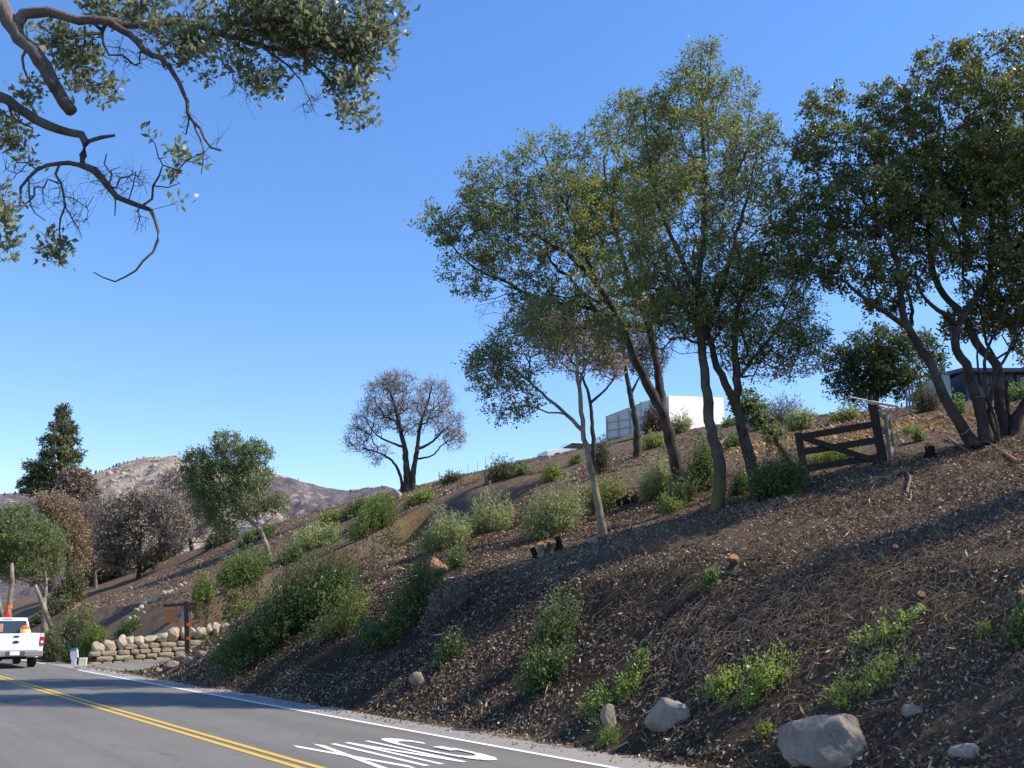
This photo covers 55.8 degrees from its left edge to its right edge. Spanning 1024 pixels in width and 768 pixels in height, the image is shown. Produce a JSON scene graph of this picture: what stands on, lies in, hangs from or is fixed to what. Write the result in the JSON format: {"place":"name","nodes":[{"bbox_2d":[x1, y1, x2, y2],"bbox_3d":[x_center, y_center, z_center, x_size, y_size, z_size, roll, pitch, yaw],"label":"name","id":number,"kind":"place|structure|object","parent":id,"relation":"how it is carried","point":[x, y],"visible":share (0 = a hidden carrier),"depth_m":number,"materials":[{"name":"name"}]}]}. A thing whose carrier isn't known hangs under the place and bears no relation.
{"place":"outdoors","nodes":[
{"label":"outdoors","id":0,"kind":"place"},
{"bbox_2d":[77,659,170,670],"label":"driveway","id":1,"kind":"structure","parent":0,"point":[134,665],"depth_m":36.99,"materials":[{"name":"concrete"}]},
{"bbox_2d":[0,676,324,767],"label":"line","id":2,"kind":"object","parent":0,"point":[263,751],"visible":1,"depth_m":15.17,"materials":[{"name":"yellow paint"}]},
{"bbox_2d":[0,456,396,601],"bbox_3d":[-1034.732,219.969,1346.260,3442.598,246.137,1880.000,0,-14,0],"label":"mountain","id":3,"kind":"structure","parent":0,"point":[306,497],"depth_m":1280.86,"materials":[{"name":"stone"}]},
{"bbox_2d":[92,455,322,543],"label":"boulder outcrops","id":4,"kind":"object","parent":3,"relation":"on","point":[109,472],"visible":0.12,"depth_m":1306.60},
{"bbox_2d":[0,659,607,767],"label":"road","id":5,"kind":"structure","parent":0,"point":[39,729],"depth_m":14.94,"materials":[{"name":"asphalt"}]},
{"bbox_2d":[0,618,44,666],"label":"pickup truck","id":6,"kind":"object","parent":5,"relation":"on","point":[16,646],"visible":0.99,"depth_m":35.41,"materials":[{"name":"white paint"}]},
{"bbox_2d":[0,678,304,767],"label":"line","id":7,"kind":"object","parent":5,"relation":"on","point":[242,750],"visible":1,"depth_m":15.03,"materials":[{"name":"yellow paint"}]},
{"bbox_2d":[79,670,618,767],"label":"edge line","id":8,"kind":"object","parent":5,"relation":"on","point":[391,727],"visible":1,"depth_m":15.30,"materials":[{"name":"white paint"}]},
{"bbox_2d":[22,659,695,767],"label":"shoulder","id":9,"kind":"object","parent":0,"point":[577,753],"visible":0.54,"depth_m":15.18},
{"bbox_2d":[294,738,496,767],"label":"road lettering","id":10,"kind":"object","parent":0,"point":[478,756],"visible":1,"depth_m":12.66,"materials":[{"name":"white paint"}]},
{"bbox_2d":[0,0,1023,493],"label":"sky","id":11,"kind":"structure","parent":0,"point":[296,274],"materials":[{"name":"blue"}]},
{"bbox_2d":[1,401,1023,767],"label":"hillside","id":12,"kind":"structure","parent":0,"point":[111,617],"depth_m":16.53,"materials":[{"name":"soil"}]},
{"bbox_2d":[6,563,14,616],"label":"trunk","id":13,"kind":"object","parent":12,"relation":"on","point":[10,593],"visible":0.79,"depth_m":56.66,"materials":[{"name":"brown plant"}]},
{"bbox_2d":[0,499,70,632],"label":"green tree","id":14,"kind":"object","parent":12,"relation":"on","point":[19,550],"visible":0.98,"depth_m":60.62,"materials":[{"name":"green plant"}]},
{"bbox_2d":[37,620,65,662],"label":"shrub","id":15,"kind":"object","parent":12,"relation":"on","point":[51,646],"visible":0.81,"depth_m":40.61,"materials":[{"name":"green plant"}]},
{"bbox_2d":[28,586,77,626],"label":"shrub","id":16,"kind":"object","parent":12,"relation":"on","point":[57,606],"visible":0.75,"depth_m":66.70,"materials":[{"name":"green plant"}]},
{"bbox_2d":[15,402,94,592],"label":"conifer tree","id":17,"kind":"object","parent":12,"relation":"on","point":[41,475],"visible":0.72,"depth_m":117.97,"materials":[{"name":"green plant"}]},
{"bbox_2d":[26,484,95,577],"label":"tan tree","id":18,"kind":"object","parent":12,"relation":"on","point":[64,508],"visible":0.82,"depth_m":72.96,"materials":[{"name":"brown plant"}]},
{"bbox_2d":[47,554,89,606],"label":"shrub","id":19,"kind":"object","parent":12,"relation":"on","point":[75,583],"visible":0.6,"depth_m":70.33,"materials":[{"name":"green plant"}]},
{"bbox_2d":[45,592,95,649],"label":"shrub","id":20,"kind":"object","parent":12,"relation":"on","point":[75,625],"visible":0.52,"depth_m":49.90,"materials":[{"name":"green plant"}]},
{"bbox_2d":[55,620,91,662],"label":"shrub","id":21,"kind":"object","parent":12,"relation":"on","point":[64,655],"visible":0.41,"depth_m":40.21,"materials":[{"name":"green plant"}]},
{"bbox_2d":[46,463,105,560],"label":"scorched conifer","id":22,"kind":"object","parent":12,"relation":"on","point":[79,483],"visible":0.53,"depth_m":111.31,"materials":[{"name":"brown plant"}]},
{"bbox_2d":[67,610,110,663],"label":"shrub","id":23,"kind":"object","parent":12,"relation":"on","point":[92,637],"visible":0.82,"depth_m":39.16,"materials":[{"name":"green plant"}]},
{"bbox_2d":[65,495,122,588],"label":"bare brush","id":24,"kind":"object","parent":12,"relation":"on","point":[95,567],"visible":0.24,"depth_m":82.66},
{"bbox_2d":[64,552,135,588],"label":"shrub","id":25,"kind":"object","parent":12,"relation":"on","point":[103,577],"visible":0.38,"depth_m":87.92,"materials":[{"name":"green plant"}]},
{"bbox_2d":[111,609,143,638],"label":"shrub","id":26,"kind":"object","parent":12,"relation":"on","point":[120,630],"visible":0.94,"depth_m":44.83,"materials":[{"name":"green plant"}]},
{"bbox_2d":[90,482,198,579],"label":"scorched bush","id":27,"kind":"object","parent":12,"relation":"on","point":[124,550],"visible":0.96,"depth_m":76.41,"materials":[{"name":"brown plant"}]},
{"bbox_2d":[88,618,233,663],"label":"stone wall","id":28,"kind":"structure","parent":12,"relation":"on","point":[106,650],"depth_m":39.62,"materials":[{"name":"stone"}]},
{"bbox_2d":[157,507,193,551],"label":"bleached snag","id":29,"kind":"object","parent":12,"relation":"on","point":[181,547],"visible":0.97,"depth_m":69.37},
{"bbox_2d":[163,601,198,653],"bbox_3d":[-10.705,7.877,31.108,1.111,1.746,0.235,0,-14,0],"label":"sign post","id":30,"kind":"object","parent":12,"relation":"on","point":[186,615],"visible":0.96,"depth_m":31.16,"materials":[{"name":"brown wood"}]},
{"bbox_2d":[152,466,227,550],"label":"bare brush","id":31,"kind":"object","parent":12,"relation":"on","point":[172,489],"visible":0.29,"depth_m":87.75,"materials":[{"name":"plant"}]},
{"bbox_2d":[189,564,219,642],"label":"shrub","id":32,"kind":"object","parent":12,"relation":"on","point":[201,596],"visible":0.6,"depth_m":41.64,"materials":[{"name":"green plant"}]},
{"bbox_2d":[197,525,242,554],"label":"shrub","id":33,"kind":"object","parent":12,"relation":"on","point":[214,541],"visible":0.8,"depth_m":74.69,"materials":[{"name":"green plant"}]},
{"bbox_2d":[209,532,275,631],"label":"shrub","id":34,"kind":"object","parent":12,"relation":"on","point":[236,574],"visible":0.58,"depth_m":42.84,"materials":[{"name":"green plant"}]},
{"bbox_2d":[232,518,280,547],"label":"shrub","id":35,"kind":"object","parent":12,"relation":"on","point":[270,529],"visible":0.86,"depth_m":68.22,"materials":[{"name":"green plant"}]},
{"bbox_2d":[200,529,367,677],"bbox_3d":[-6.149,5.887,26.200,4.359,3.941,2.321,0,-14,0],"label":"shrub","id":36,"kind":"object","parent":12,"relation":"on","point":[294,612],"visible":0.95,"depth_m":25.81,"materials":[{"name":"green plant"}]},
{"bbox_2d":[275,542,305,565],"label":"shrub","id":37,"kind":"object","parent":12,"relation":"on","point":[280,557],"visible":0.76,"depth_m":50.19,"materials":[{"name":"green plant"}]},
{"bbox_2d":[282,511,345,552],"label":"shrub","id":38,"kind":"object","parent":12,"relation":"on","point":[306,537],"visible":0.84,"depth_m":52.36,"materials":[{"name":"green plant"}]},
{"bbox_2d":[317,504,346,525],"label":"shrub","id":39,"kind":"object","parent":12,"relation":"on","point":[333,516],"visible":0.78,"depth_m":60.50,"materials":[{"name":"green plant"}]},
{"bbox_2d":[310,543,378,647],"bbox_3d":[-4.188,5.298,24.110,1.709,2.629,1.044,0,-14,0],"label":"shrub","id":40,"kind":"object","parent":12,"relation":"on","point":[350,618],"visible":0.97,"depth_m":23.92,"materials":[{"name":"green plant"}]},
{"bbox_2d":[337,492,371,521],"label":"shrub","id":41,"kind":"object","parent":12,"relation":"on","point":[351,511],"visible":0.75,"depth_m":59.47,"materials":[{"name":"green plant"}]},
{"bbox_2d":[342,486,415,557],"bbox_3d":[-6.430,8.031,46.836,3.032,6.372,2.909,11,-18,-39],"label":"shrub","id":42,"kind":"object","parent":12,"relation":"on","point":[364,525],"visible":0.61,"depth_m":47.27,"materials":[{"name":"green plant"}]},
{"bbox_2d":[346,510,454,653],"bbox_3d":[-2.600,4.618,22.772,2.591,3.342,1.573,0,-14,0],"label":"shrub","id":43,"kind":"object","parent":12,"relation":"on","point":[376,634],"visible":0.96,"depth_m":22.54,"materials":[{"name":"green plant"}]},
{"bbox_2d":[73,665,729,767],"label":"stray leaves","id":44,"kind":"object","parent":12,"relation":"on","point":[195,685],"visible":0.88,"depth_m":17.51,"materials":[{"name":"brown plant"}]},
{"bbox_2d":[337,366,466,492],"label":"burnt oak","id":45,"kind":"object","parent":12,"relation":"on","point":[407,481],"visible":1,"depth_m":67.81,"materials":[{"name":"brown plant"}]},
{"bbox_2d":[400,484,438,510],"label":"shrub","id":46,"kind":"object","parent":12,"relation":"on","point":[422,496],"visible":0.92,"depth_m":51.92,"materials":[{"name":"green plant"}]},
{"bbox_2d":[410,500,475,552],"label":"shrub","id":47,"kind":"object","parent":12,"relation":"on","point":[451,532],"visible":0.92,"depth_m":30.22,"materials":[{"name":"green plant"}]},
{"bbox_2d":[417,561,473,637],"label":"shrub","id":48,"kind":"object","parent":12,"relation":"on","point":[450,609],"visible":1,"depth_m":21.39,"materials":[{"name":"plant"}]},
{"bbox_2d":[432,624,471,668],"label":"shrub","id":49,"kind":"object","parent":12,"relation":"on","point":[455,649],"visible":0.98,"depth_m":18.83,"materials":[{"name":"green plant"}]},
{"bbox_2d":[446,541,471,570],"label":"shrub","id":50,"kind":"object","parent":12,"relation":"on","point":[460,559],"visible":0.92,"depth_m":25.03,"materials":[{"name":"green plant"}]},
{"bbox_2d":[461,480,518,535],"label":"shrub","id":51,"kind":"object","parent":12,"relation":"on","point":[484,522],"visible":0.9,"depth_m":31.31,"materials":[{"name":"green plant"}]},
{"bbox_2d":[482,452,517,483],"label":"shrub","id":52,"kind":"object","parent":12,"relation":"on","point":[504,470],"visible":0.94,"depth_m":47.82,"materials":[{"name":"green plant"}]},
{"bbox_2d":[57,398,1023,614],"bbox_3d":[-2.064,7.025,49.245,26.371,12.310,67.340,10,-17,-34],"label":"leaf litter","id":53,"kind":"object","parent":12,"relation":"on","point":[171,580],"visible":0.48,"depth_m":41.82,"materials":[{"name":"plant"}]},
{"bbox_2d":[169,425,292,564],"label":"oak tree","id":54,"kind":"object","parent":53,"relation":"on","point":[240,470],"visible":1,"depth_m":53.38,"materials":[{"name":"green plant"}]},
{"bbox_2d":[451,287,634,535],"bbox_3d":[0.790,0.676,24.247,4.695,6.525,2.980,0,-14,0],"label":"young oak","id":55,"kind":"object","parent":12,"relation":"on","point":[496,353],"visible":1,"depth_m":24.38,"materials":[{"name":"green plant"}]},
{"bbox_2d":[512,628,579,701],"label":"shrub","id":56,"kind":"object","parent":12,"relation":"on","point":[536,677],"visible":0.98,"depth_m":15.62,"materials":[{"name":"green plant"}]},
{"bbox_2d":[404,85,688,487],"bbox_3d":[1.171,-3.243,29.921,9.079,13.645,5.414,0,-14,0],"label":"oak tree","id":57,"kind":"object","parent":12,"relation":"on","point":[588,196],"visible":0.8,"depth_m":29.64,"materials":[{"name":"green plant"}]},
{"bbox_2d":[536,457,563,484],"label":"shrub","id":58,"kind":"object","parent":12,"relation":"on","point":[551,473],"visible":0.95,"depth_m":43.46,"materials":[{"name":"green plant"}]},
{"bbox_2d":[514,469,588,542],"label":"shrub","id":59,"kind":"object","parent":12,"relation":"on","point":[557,517],"visible":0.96,"depth_m":26.84,"materials":[{"name":"green plant"}]},
{"bbox_2d":[524,566,584,656],"bbox_3d":[0.759,4.043,17.106,1.127,1.660,0.695,0,-14,0],"label":"shrub","id":60,"kind":"object","parent":12,"relation":"on","point":[554,621],"visible":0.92,"depth_m":17.02,"materials":[{"name":"green plant"}]},
{"bbox_2d":[537,442,590,456],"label":"white car","id":61,"kind":"object","parent":12,"relation":"on","point":[569,447],"visible":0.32,"depth_m":62.79,"materials":[{"name":"paint"}]},
{"bbox_2d":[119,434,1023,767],"bbox_3d":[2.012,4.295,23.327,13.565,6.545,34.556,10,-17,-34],"label":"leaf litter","id":62,"kind":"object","parent":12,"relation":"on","point":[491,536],"visible":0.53,"depth_m":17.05,"materials":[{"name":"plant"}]},
{"bbox_2d":[529,312,629,474],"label":"burnt tree","id":63,"kind":"object","parent":12,"relation":"on","point":[570,363],"visible":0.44,"depth_m":41.05,"materials":[{"name":"brown plant"}]},
{"bbox_2d":[596,434,613,474],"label":"shrub","id":64,"kind":"object","parent":12,"relation":"on","point":[603,457],"visible":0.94,"depth_m":40.53,"materials":[{"name":"green plant"}]},
{"bbox_2d":[587,721,622,749],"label":"grass tuft","id":65,"kind":"object","parent":12,"relation":"on","point":[607,737],"visible":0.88,"depth_m":12.99,"materials":[{"name":"green plant"}]},
{"bbox_2d":[582,468,630,513],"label":"shrub","id":66,"kind":"object","parent":12,"relation":"on","point":[608,498],"visible":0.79,"depth_m":29.08,"materials":[{"name":"green plant"}]},
{"bbox_2d":[600,703,616,728],"bbox_3d":[1.337,4.663,13.424,0.218,0.445,0.174,5,-15,-21],"label":"boulder","id":67,"kind":"object","parent":12,"relation":"on","point":[607,712],"visible":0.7,"depth_m":13.38,"materials":[{"name":"stone"}]},
{"bbox_2d":[569,647,655,723],"bbox_3d":[1.473,4.389,14.026,1.168,1.144,0.704,5,-15,-20],"label":"shrub","id":68,"kind":"object","parent":12,"relation":"on","point":[597,703],"visible":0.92,"depth_m":13.96,"materials":[{"name":"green plant"}]},
{"bbox_2d":[584,315,671,457],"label":"burnt tree","id":69,"kind":"object","parent":12,"relation":"on","point":[637,451],"visible":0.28,"depth_m":45.02,"materials":[{"name":"plant"}]},
{"bbox_2d":[619,639,653,685],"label":"shrub","id":70,"kind":"object","parent":12,"relation":"on","point":[643,652],"visible":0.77,"depth_m":14.16,"materials":[{"name":"green plant"}]},
{"bbox_2d":[640,403,661,433],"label":"shrub","id":71,"kind":"object","parent":12,"relation":"on","point":[652,420],"visible":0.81,"depth_m":54.17,"materials":[{"name":"brown plant"}]},
{"bbox_2d":[628,443,674,502],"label":"shrub","id":72,"kind":"object","parent":12,"relation":"on","point":[652,486],"visible":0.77,"depth_m":28.51,"materials":[{"name":"green plant"}]},
{"bbox_2d":[640,426,664,450],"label":"shrub","id":73,"kind":"object","parent":12,"relation":"on","point":[648,443],"visible":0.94,"depth_m":45.97,"materials":[{"name":"green plant"}]},
{"bbox_2d":[605,396,723,440],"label":"box trailer","id":74,"kind":"object","parent":12,"relation":"on","point":[619,425],"visible":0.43,"depth_m":58.78,"materials":[{"name":"white plastic"}]},
{"bbox_2d":[644,697,690,731],"bbox_3d":[2.038,4.413,12.775,0.400,0.533,0.578,10,-17,-35],"label":"boulder","id":75,"kind":"object","parent":12,"relation":"on","point":[664,714],"visible":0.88,"depth_m":12.67,"materials":[{"name":"stone"}]},
{"bbox_2d":[656,482,684,517],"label":"shrub","id":76,"kind":"object","parent":12,"relation":"on","point":[668,508],"visible":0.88,"depth_m":24.44,"materials":[{"name":"green plant"}]},
{"bbox_2d":[654,467,702,506],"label":"shrub","id":77,"kind":"object","parent":12,"relation":"on","point":[685,496],"visible":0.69,"depth_m":26.17,"materials":[{"name":"green plant"}]},
{"bbox_2d":[670,406,693,433],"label":"shrub","id":78,"kind":"object","parent":12,"relation":"on","point":[679,426],"visible":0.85,"depth_m":50.67,"materials":[{"name":"green plant"}]},
{"bbox_2d":[678,430,713,494],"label":"shrub","id":79,"kind":"object","parent":12,"relation":"on","point":[703,467],"visible":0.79,"depth_m":27.15,"materials":[{"name":"green plant"}]},
{"bbox_2d":[695,561,722,590],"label":"shrub","id":80,"kind":"object","parent":12,"relation":"on","point":[710,576],"visible":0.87,"depth_m":15.53,"materials":[{"name":"green plant"}]},
{"bbox_2d":[596,34,823,511],"bbox_3d":[5.060,-2.958,24.167,6.023,12.554,4.574,0,-14,0],"label":"oak tree","id":81,"kind":"object","parent":12,"relation":"on","point":[693,174],"visible":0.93,"depth_m":24.12,"materials":[{"name":"green plant"}]},
{"bbox_2d":[401,476,1023,767],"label":"twig litter","id":82,"kind":"object","parent":12,"relation":"on","point":[775,591],"visible":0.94,"depth_m":13.82,"materials":[{"name":"wood"}]},
{"bbox_2d":[690,660,745,703],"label":"shrub","id":83,"kind":"object","parent":12,"relation":"on","point":[724,686],"visible":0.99,"depth_m":12.72,"materials":[{"name":"green plant"}]},
{"bbox_2d":[619,240,836,498],"bbox_3d":[5.249,-0.263,23.889,5.452,6.483,2.767,-7,-15,25],"label":"oak tree","id":84,"kind":"object","parent":12,"relation":"on","point":[796,334],"visible":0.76,"depth_m":23.32,"materials":[{"name":"green plant"}]},
{"bbox_2d":[725,456,748,498],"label":"shrub","id":85,"kind":"object","parent":12,"relation":"on","point":[739,485],"visible":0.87,"depth_m":23.80,"materials":[{"name":"green plant"}]},
{"bbox_2d":[725,384,795,468],"bbox_3d":[6.570,1.255,25.419,1.944,2.601,0.974,0,-14,0],"label":"shrub","id":86,"kind":"object","parent":12,"relation":"on","point":[750,406],"visible":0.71,"depth_m":25.40,"materials":[{"name":"green plant"}]},
{"bbox_2d":[728,634,805,708],"bbox_3d":[3.229,3.651,12.292,1.038,0.939,0.649,0,-14,0],"label":"shrub","id":87,"kind":"object","parent":12,"relation":"on","point":[759,674],"visible":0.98,"depth_m":12.23,"materials":[{"name":"green plant"}]},
{"bbox_2d":[749,385,805,429],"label":"shrub","id":88,"kind":"object","parent":12,"relation":"on","point":[779,414],"visible":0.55,"depth_m":44.87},
{"bbox_2d":[744,436,814,501],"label":"shrub","id":89,"kind":"object","parent":12,"relation":"on","point":[770,483],"visible":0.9,"depth_m":21.50,"materials":[{"name":"green plant"}]},
{"bbox_2d":[782,400,817,431],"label":"shrub","id":90,"kind":"object","parent":12,"relation":"on","point":[801,422],"visible":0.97,"depth_m":41.88,"materials":[{"name":"green plant"}]},
{"bbox_2d":[777,713,865,767],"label":"boulder","id":91,"kind":"object","parent":12,"relation":"on","point":[829,741],"visible":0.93,"depth_m":10.35,"materials":[{"name":"stone"}]},
{"bbox_2d":[806,439,862,463],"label":"shrub","id":92,"kind":"object","parent":12,"relation":"on","point":[821,457],"visible":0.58,"depth_m":25.85,"materials":[{"name":"green plant"}]},
{"bbox_2d":[794,404,886,475],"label":"wooden gate","id":93,"kind":"structure","parent":12,"relation":"on","point":[877,439],"depth_m":23.18,"materials":[{"name":"brown wood"}]},
{"bbox_2d":[826,396,862,423],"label":"shrub","id":94,"kind":"object","parent":12,"relation":"on","point":[851,413],"visible":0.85,"depth_m":40.82,"materials":[{"name":"green plant"}]},
{"bbox_2d":[706,403,1017,455],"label":"wood chips","id":95,"kind":"object","parent":12,"relation":"on","point":[858,432],"visible":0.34,"depth_m":35.02,"materials":[{"name":"wood"}]},
{"bbox_2d":[815,634,919,709],"bbox_3d":[4.196,3.374,11.342,1.395,0.896,0.597,0,-14,0],"label":"shrub","id":96,"kind":"object","parent":12,"relation":"on","point":[839,692],"visible":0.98,"depth_m":11.27,"materials":[{"name":"green plant"}]},
{"bbox_2d":[839,602,924,658],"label":"shrub","id":97,"kind":"object","parent":12,"relation":"on","point":[896,627],"visible":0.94,"depth_m":12.04,"materials":[{"name":"green plant"}]},
{"bbox_2d":[814,320,952,410],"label":"round oak","id":98,"kind":"object","parent":12,"relation":"on","point":[879,371],"visible":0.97,"depth_m":48.01,"materials":[{"name":"green plant"}]},
{"bbox_2d":[878,410,895,460],"bbox_3d":[9.273,1.342,23.877,0.174,1.398,1.106,-10,-17,35],"label":"board fence","id":99,"kind":"object","parent":12,"relation":"on","point":[886,431],"visible":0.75,"depth_m":23.88,"materials":[{"name":"wood"}]},
{"bbox_2d":[779,22,1023,448],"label":"oak tree","id":100,"kind":"object","parent":12,"relation":"on","point":[987,163],"visible":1,"depth_m":23.12,"materials":[{"name":"green plant"}]},
{"bbox_2d":[909,373,942,412],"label":"shrub","id":101,"kind":"object","parent":12,"relation":"on","point":[926,403],"visible":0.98,"depth_m":39.12,"materials":[{"name":"green plant"}]},
{"bbox_2d":[947,743,978,758],"bbox_3d":[4.537,3.674,9.602,0.280,0.214,0.343,13,-19,-42],"label":"boulder","id":102,"kind":"object","parent":12,"relation":"on","point":[962,751],"visible":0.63,"depth_m":9.55,"materials":[{"name":"stone"}]},
{"bbox_2d":[998,585,1023,650],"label":"shrub","id":103,"kind":"object","parent":12,"relation":"on","point":[1015,633],"visible":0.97,"depth_m":10.74,"materials":[{"name":"green plant"}]},
{"bbox_2d":[1008,378,1023,401],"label":"shrub","id":104,"kind":"object","parent":12,"relation":"on","point":[1014,394],"visible":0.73,"depth_m":37.78,"materials":[{"name":"green plant"}]},
{"bbox_2d":[913,368,1023,403],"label":"house","id":105,"kind":"structure","parent":0,"point":[955,379],"depth_m":51.52,"materials":[{"name":"stone"}]},
{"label":"roadside verge","id":106,"kind":"structure","parent":0,"visible":0},
{"bbox_2d":[0,0,420,281],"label":"oak tree","id":107,"kind":"object","parent":106,"relation":"on","point":[288,28],"visible":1,"depth_m":5.38,"materials":[{"name":"green plant"}]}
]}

